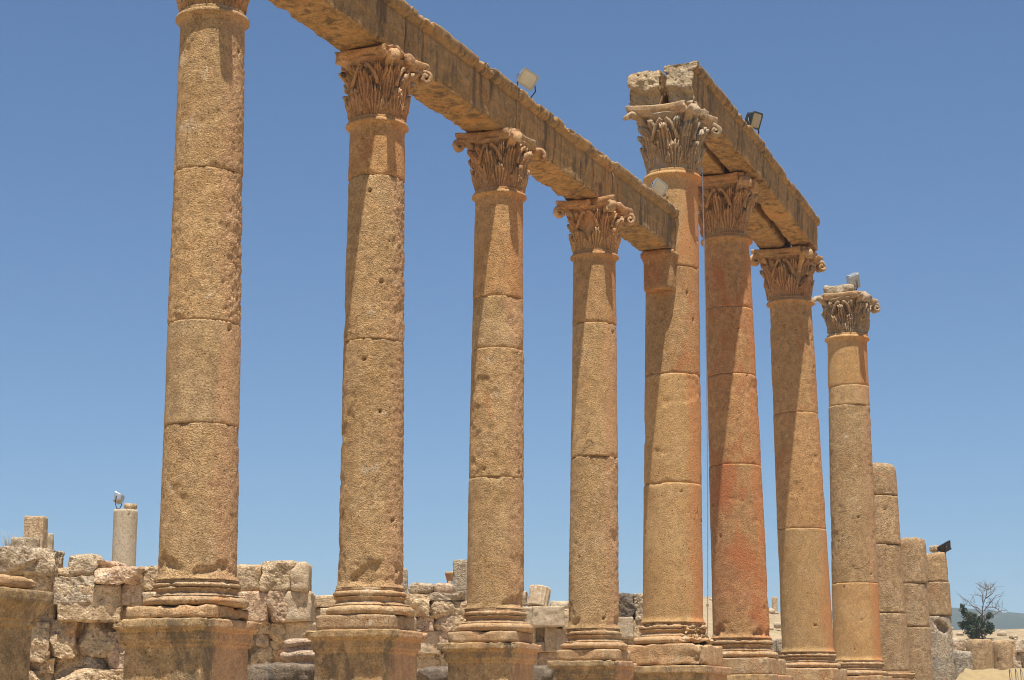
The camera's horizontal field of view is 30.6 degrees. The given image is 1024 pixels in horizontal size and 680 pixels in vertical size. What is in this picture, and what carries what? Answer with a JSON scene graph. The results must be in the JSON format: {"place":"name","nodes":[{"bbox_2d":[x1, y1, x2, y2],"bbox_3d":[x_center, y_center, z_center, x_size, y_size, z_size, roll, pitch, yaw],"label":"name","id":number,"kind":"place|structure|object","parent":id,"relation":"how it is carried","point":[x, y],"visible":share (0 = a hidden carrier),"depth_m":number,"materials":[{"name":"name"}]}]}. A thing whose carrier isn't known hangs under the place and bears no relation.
{"place":"outdoors","nodes":[
{"label":"outdoors","id":0,"kind":"place"},
{"bbox_2d":[0,0,1023,612],"label":"sky","id":1,"kind":"structure","parent":0,"point":[899,123],"materials":[{"name":"blue"}]},
{"bbox_2d":[549,597,1023,641],"bbox_3d":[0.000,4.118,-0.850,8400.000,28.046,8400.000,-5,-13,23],"label":"ground","id":2,"kind":"structure","parent":0,"point":[775,633],"depth_m":119.47,"materials":[{"name":"beige stone"}]},
{"bbox_2d":[112,509,137,566],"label":"broken column","id":3,"kind":"structure","parent":2,"relation":"on","point":[124,540],"depth_m":45.64,"materials":[{"name":"stone"}]},
{"bbox_2d":[113,491,124,508],"bbox_3d":[-9.643,3.951,46.037,0.184,0.457,0.373,-3,-12,15],"label":"floodlight","id":4,"kind":"object","parent":3,"relation":"on","point":[118,498],"visible":1,"depth_m":45.95,"materials":[{"name":"metal"}]},
{"bbox_2d":[124,503,136,508],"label":"stone","id":5,"kind":"object","parent":3,"relation":"on","point":[130,506],"visible":1,"depth_m":45.89,"materials":[{"name":"beige stone"}]},
{"bbox_2d":[401,569,407,592],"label":"broken column","id":6,"kind":"structure","parent":2,"relation":"on","point":[404,583],"depth_m":48.82,"materials":[{"name":"grey stone"}]},
{"bbox_2d":[445,571,452,584],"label":"column","id":7,"kind":"structure","parent":2,"relation":"on","point":[449,577],"depth_m":89.92,"materials":[{"name":"stone"}]},
{"bbox_2d":[453,560,466,600],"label":"broken column","id":8,"kind":"structure","parent":2,"relation":"on","point":[460,575],"depth_m":47.24,"materials":[{"name":"grey stone"}]},
{"bbox_2d":[772,597,777,610],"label":"broken column","id":9,"kind":"structure","parent":2,"relation":"on","point":[774,603],"depth_m":139.74,"materials":[{"name":"beige stone"}]},
{"bbox_2d":[771,638,781,658],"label":"ruined wall","id":10,"kind":"structure","parent":2,"relation":"on","point":[777,646],"depth_m":78.07,"materials":[{"name":"grey stone"}]},
{"bbox_2d":[706,598,1017,641],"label":"rubble","id":11,"kind":"object","parent":2,"relation":"on","point":[778,624],"visible":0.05,"depth_m":122.09,"materials":[{"name":"stone"}]},
{"bbox_2d":[901,537,932,679],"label":"broken column","id":12,"kind":"structure","parent":2,"relation":"on","point":[914,565],"depth_m":58.99,"materials":[{"name":"stone"}]},
{"bbox_2d":[927,552,954,679],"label":"broken column","id":13,"kind":"structure","parent":2,"relation":"on","point":[940,610],"depth_m":62.59,"materials":[{"name":"grey stone"}]},
{"bbox_2d":[929,545,938,552],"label":"stone","id":14,"kind":"object","parent":13,"relation":"on","point":[933,548],"visible":1,"depth_m":63.37,"materials":[{"name":"beige stone"}]},
{"bbox_2d":[937,540,951,553],"bbox_3d":[14.620,7.027,63.450,0.507,0.460,0.677,0,-12,0],"label":"floodlight","id":15,"kind":"object","parent":13,"relation":"on","point":[945,547],"visible":1,"depth_m":63.20,"materials":[{"name":"metal"}]},
{"bbox_2d":[953,650,972,679],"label":"stone block","id":16,"kind":"structure","parent":2,"relation":"on","point":[963,660],"depth_m":65.85,"materials":[{"name":"grey stone"}]},
{"bbox_2d":[966,639,993,669],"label":"stone block","id":17,"kind":"structure","parent":2,"relation":"on","point":[981,650],"depth_m":71.73,"materials":[{"name":"stone"}]},
{"bbox_2d":[957,580,1005,638],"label":"tree","id":18,"kind":"object","parent":2,"relation":"on","point":[973,629],"visible":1,"depth_m":117.75,"materials":[{"name":"green plant"}]},
{"bbox_2d":[953,640,1023,667],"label":"ruined wall","id":19,"kind":"structure","parent":2,"relation":"on","point":[1018,653],"depth_m":88.01,"materials":[{"name":"beige stone"}]},
{"bbox_2d":[956,668,1023,679],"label":"awning","id":20,"kind":"object","parent":2,"relation":"on","point":[997,674],"visible":1,"depth_m":58.46,"materials":[{"name":"fabric"}]},
{"bbox_2d":[993,640,1013,669],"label":"stone block","id":21,"kind":"structure","parent":2,"relation":"on","point":[1003,653],"depth_m":72.43,"materials":[{"name":"stone"}]},
{"bbox_2d":[750,246,846,679],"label":"column","id":22,"kind":"structure","parent":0,"point":[807,652],"depth_m":46.99,"materials":[{"name":"stone"}]},
{"bbox_2d":[746,196,790,248],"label":"lintel","id":23,"kind":"structure","parent":22,"relation":"on","point":[763,231],"depth_m":47.09,"materials":[{"name":"stone"}]},
{"bbox_2d":[753,146,819,250],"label":"lintel","id":24,"kind":"structure","parent":22,"relation":"on","point":[786,207],"depth_m":45.78,"materials":[{"name":"stone"}]},
{"bbox_2d":[812,291,891,679],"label":"column","id":25,"kind":"structure","parent":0,"point":[855,602],"depth_m":51.90,"materials":[{"name":"stone"}]},
{"bbox_2d":[823,285,843,292],"bbox_3d":[9.212,-1.395,53.443,0.601,0.330,0.477,-5,-13,23],"label":"stone","id":26,"kind":"object","parent":25,"relation":"on","point":[833,289],"visible":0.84,"depth_m":53.27,"materials":[{"name":"grey stone"}]},
{"bbox_2d":[842,284,855,291],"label":"stone","id":27,"kind":"object","parent":25,"relation":"on","point":[849,287],"visible":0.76,"depth_m":53.22,"materials":[{"name":"grey stone"}]},
{"bbox_2d":[846,272,860,290],"bbox_3d":[9.733,-1.609,53.517,0.332,0.756,0.616,1,-12,-7],"label":"floodlight","id":28,"kind":"object","parent":25,"relation":"on","point":[853,278],"visible":0.9,"depth_m":53.33,"materials":[{"name":"metal"}]},
{"bbox_2d":[873,462,915,679],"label":"broken column","id":29,"kind":"structure","parent":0,"point":[894,639],"depth_m":55.28,"materials":[{"name":"stone"}]},
{"bbox_2d":[950,608,1023,629],"bbox_3d":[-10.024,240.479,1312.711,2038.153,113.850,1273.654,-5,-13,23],"label":"hills","id":30,"kind":"structure","parent":0,"point":[1006,620],"depth_m":1282.86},
{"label":"plaza","id":31,"kind":"structure","parent":0,"visible":0},
{"bbox_2d":[11,537,39,547],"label":"stone block","id":32,"kind":"structure","parent":31,"relation":"on","point":[32,542],"depth_m":42.71,"materials":[{"name":"grey stone"}]},
{"bbox_2d":[24,516,47,547],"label":"broken column","id":33,"kind":"structure","parent":31,"relation":"on","point":[36,526],"depth_m":44.73,"materials":[{"name":"beige stone"}]},
{"bbox_2d":[47,533,53,549],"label":"broken column","id":34,"kind":"structure","parent":31,"relation":"on","point":[50,544],"depth_m":45.67,"materials":[{"name":"stone"}]},
{"bbox_2d":[0,546,157,679],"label":"ruined wall","id":35,"kind":"structure","parent":31,"relation":"on","point":[75,635],"depth_m":30.98,"materials":[{"name":"grey stone"}]},
{"bbox_2d":[2,532,15,545],"bbox_3d":[-8.443,3.349,31.410,0.256,0.344,0.142,2,-12,-11],"label":"dry weed","id":36,"kind":"object","parent":35,"relation":"on","point":[8,544],"visible":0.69,"depth_m":31.42,"materials":[{"name":"plant"}]},
{"bbox_2d":[57,567,74,577],"bbox_3d":[-7.502,3.959,31.666,0.471,0.241,0.725,0,-12,0],"label":"boulder","id":37,"kind":"object","parent":35,"relation":"on","point":[63,572],"visible":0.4,"depth_m":31.33,"materials":[{"name":"beige stone"}]},
{"bbox_2d":[68,554,103,576],"bbox_3d":[-7.206,3.832,31.688,0.578,0.448,0.729,0,-12,0],"label":"boulder","id":38,"kind":"object","parent":35,"relation":"on","point":[84,565],"visible":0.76,"depth_m":31.37,"materials":[{"name":"beige stone"}]},
{"bbox_2d":[96,559,126,567],"bbox_3d":[-6.811,3.827,31.664,0.502,0.198,0.703,0,-12,0],"label":"boulder","id":39,"kind":"object","parent":35,"relation":"on","point":[106,564],"visible":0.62,"depth_m":31.38,"materials":[{"name":"beige stone"}]},
{"bbox_2d":[142,592,156,600],"bbox_3d":[-5.941,4.254,30.817,0.235,0.228,0.410,0,-12,0],"label":"cut stone","id":40,"kind":"object","parent":35,"relation":"on","point":[146,595],"visible":0.42,"depth_m":30.64,"materials":[{"name":"stone"}]},
{"bbox_2d":[237,560,317,668],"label":"ruined wall","id":41,"kind":"structure","parent":31,"relation":"on","point":[279,596],"depth_m":31.96,"materials":[{"name":"beige stone"}]},
{"bbox_2d":[247,662,314,679],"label":"boulder","id":42,"kind":"object","parent":31,"relation":"on","point":[281,671],"visible":0.78,"depth_m":27.55,"materials":[{"name":"stone"}]},
{"bbox_2d":[280,638,314,663],"bbox_3d":[-3.245,4.963,29.228,0.838,0.616,0.812,-3,-8,-1],"label":"column fragment","id":43,"kind":"object","parent":31,"relation":"on","point":[299,650],"depth_m":28.98,"materials":[{"name":"beige stone"}]},
{"bbox_2d":[315,595,335,622],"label":"ruined wall","id":44,"kind":"structure","parent":31,"relation":"on","point":[323,603],"depth_m":41.03,"materials":[{"name":"beige stone"}]},
{"bbox_2d":[416,666,447,679],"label":"boulder","id":45,"kind":"object","parent":31,"relation":"on","point":[434,673],"visible":0.62,"depth_m":33.08,"materials":[{"name":"stone"}]},
{"bbox_2d":[404,592,466,679],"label":"ruined wall","id":46,"kind":"structure","parent":31,"relation":"on","point":[438,616],"depth_m":45.97,"materials":[{"name":"beige stone"}]},
{"bbox_2d":[408,582,433,593],"bbox_3d":[-2.247,6.198,46.578,0.659,0.347,0.734,0,-12,0],"label":"boulder","id":47,"kind":"object","parent":46,"relation":"on","point":[419,588],"visible":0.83,"depth_m":46.27,"materials":[{"name":"grey stone"}]},
{"bbox_2d":[433,583,455,592],"bbox_3d":[-1.678,6.214,46.567,0.565,0.324,0.760,0,-12,0],"label":"boulder","id":48,"kind":"object","parent":46,"relation":"on","point":[444,587],"visible":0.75,"depth_m":46.24,"materials":[{"name":"beige stone"}]},
{"bbox_2d":[533,665,553,679],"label":"boulder","id":49,"kind":"object","parent":31,"relation":"on","point":[543,672],"visible":0.53,"depth_m":38.02,"materials":[{"name":"stone"}]},
{"bbox_2d":[522,606,568,679],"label":"ruined wall","id":50,"kind":"structure","parent":31,"relation":"on","point":[549,624],"depth_m":50.01,"materials":[{"name":"stone"}]},
{"bbox_2d":[522,591,527,606],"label":"boulder","id":51,"kind":"object","parent":50,"relation":"on","point":[524,599],"visible":0.59,"depth_m":50.30,"materials":[{"name":"beige stone"}]},
{"bbox_2d":[527,585,550,606],"bbox_3d":[0.727,6.927,50.343,0.605,0.575,0.528,14,-26,-9],"label":"fluted drum","id":52,"kind":"object","parent":50,"relation":"on","point":[539,595],"visible":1,"depth_m":50.17,"materials":[{"name":"stone"}]},
{"bbox_2d":[549,601,568,608],"bbox_3d":[1.329,7.243,50.949,0.622,0.297,0.712,0,-12,0],"label":"boulder","id":53,"kind":"object","parent":50,"relation":"on","point":[560,603],"visible":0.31,"depth_m":50.65,"materials":[{"name":"stone"}]},
{"bbox_2d":[618,592,642,644],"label":"ruined wall","id":54,"kind":"structure","parent":31,"relation":"on","point":[630,612],"depth_m":50.05,"materials":[{"name":"stone"}]},
{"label":"pavement","id":55,"kind":"structure","parent":0,"visible":0},
{"bbox_2d":[0,574,53,679],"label":"pedestal","id":56,"kind":"object","parent":55,"relation":"on","point":[22,610],"visible":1,"depth_m":17.36,"materials":[{"name":"stone"}]},
{"bbox_2d":[113,0,261,679],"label":"column","id":57,"kind":"structure","parent":55,"relation":"on","point":[189,620],"depth_m":21.49,"materials":[{"name":"beige stone"}]},
{"bbox_2d":[302,43,432,679],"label":"column","id":58,"kind":"structure","parent":55,"relation":"on","point":[366,626],"depth_m":25.48,"materials":[{"name":"beige stone"}]},
{"bbox_2d":[268,0,410,51],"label":"lintel","id":59,"kind":"structure","parent":58,"relation":"on","point":[340,25],"depth_m":25.82,"materials":[{"name":"stone"}]},
{"bbox_2d":[404,6,519,132],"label":"lintel","id":60,"kind":"structure","parent":58,"relation":"on","point":[467,90],"depth_m":28.74,"materials":[{"name":"stone"}]},
{"bbox_2d":[437,128,545,679],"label":"column","id":61,"kind":"structure","parent":55,"relation":"on","point":[492,638],"depth_m":29.29,"materials":[{"name":"beige stone"}]},
{"bbox_2d":[515,89,614,200],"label":"lintel","id":62,"kind":"structure","parent":61,"relation":"on","point":[573,165],"depth_m":32.70,"materials":[{"name":"stone"}]},
{"bbox_2d":[516,68,538,97],"bbox_3d":[0.232,-4.258,31.256,0.406,0.523,0.249,10,-15,-41],"label":"floodlight","id":63,"kind":"object","parent":62,"relation":"on","point":[527,78],"visible":0.88,"depth_m":31.23,"materials":[{"name":"metal"}]},
{"bbox_2d":[547,195,637,679],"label":"column","id":64,"kind":"structure","parent":55,"relation":"on","point":[594,647],"depth_m":33.22,"materials":[{"name":"beige stone"}]},
{"bbox_2d":[611,162,678,251],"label":"lintel","id":65,"kind":"structure","parent":64,"relation":"on","point":[653,226],"depth_m":36.55,"materials":[{"name":"stone"}]},
{"bbox_2d":[650,178,667,196],"bbox_3d":[2.902,-2.997,37.326,0.408,0.399,0.232,11,-16,-43],"label":"floodlight","id":66,"kind":"object","parent":65,"relation":"on","point":[659,186],"visible":0.87,"depth_m":37.28,"materials":[{"name":"metal"}]},
{"bbox_2d":[623,100,731,679],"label":"column","id":67,"kind":"structure","parent":55,"relation":"on","point":[673,641],"depth_m":37.34,"materials":[{"name":"stone"}]},
{"bbox_2d":[702,167,707,633],"bbox_3d":[4.246,1.849,40.999,0.070,11.053,2.303,-1,-12,3],"label":"cable","id":68,"kind":"object","parent":67,"relation":"hanging from","point":[706,406],"visible":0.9,"depth_m":40.99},
{"bbox_2d":[698,172,793,679],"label":"column","id":69,"kind":"structure","parent":55,"relation":"on","point":[741,623],"depth_m":41.71,"materials":[{"name":"stone"}]},
{"bbox_2d":[627,70,729,175],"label":"lintel","id":70,"kind":"structure","parent":69,"relation":"on","point":[647,87],"depth_m":38.90,"materials":[{"name":"stone"}]},
{"bbox_2d":[663,60,765,179],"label":"lintel","id":71,"kind":"structure","parent":69,"relation":"on","point":[738,144],"depth_m":40.65,"materials":[{"name":"stone"}]},
{"bbox_2d":[745,111,762,134],"bbox_3d":[5.554,-4.934,43.120,0.340,0.669,0.549,-7,-14,30],"label":"floodlight","id":72,"kind":"object","parent":71,"relation":"on","point":[753,119],"visible":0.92,"depth_m":43.05,"materials":[{"name":"paint"}]}
]}

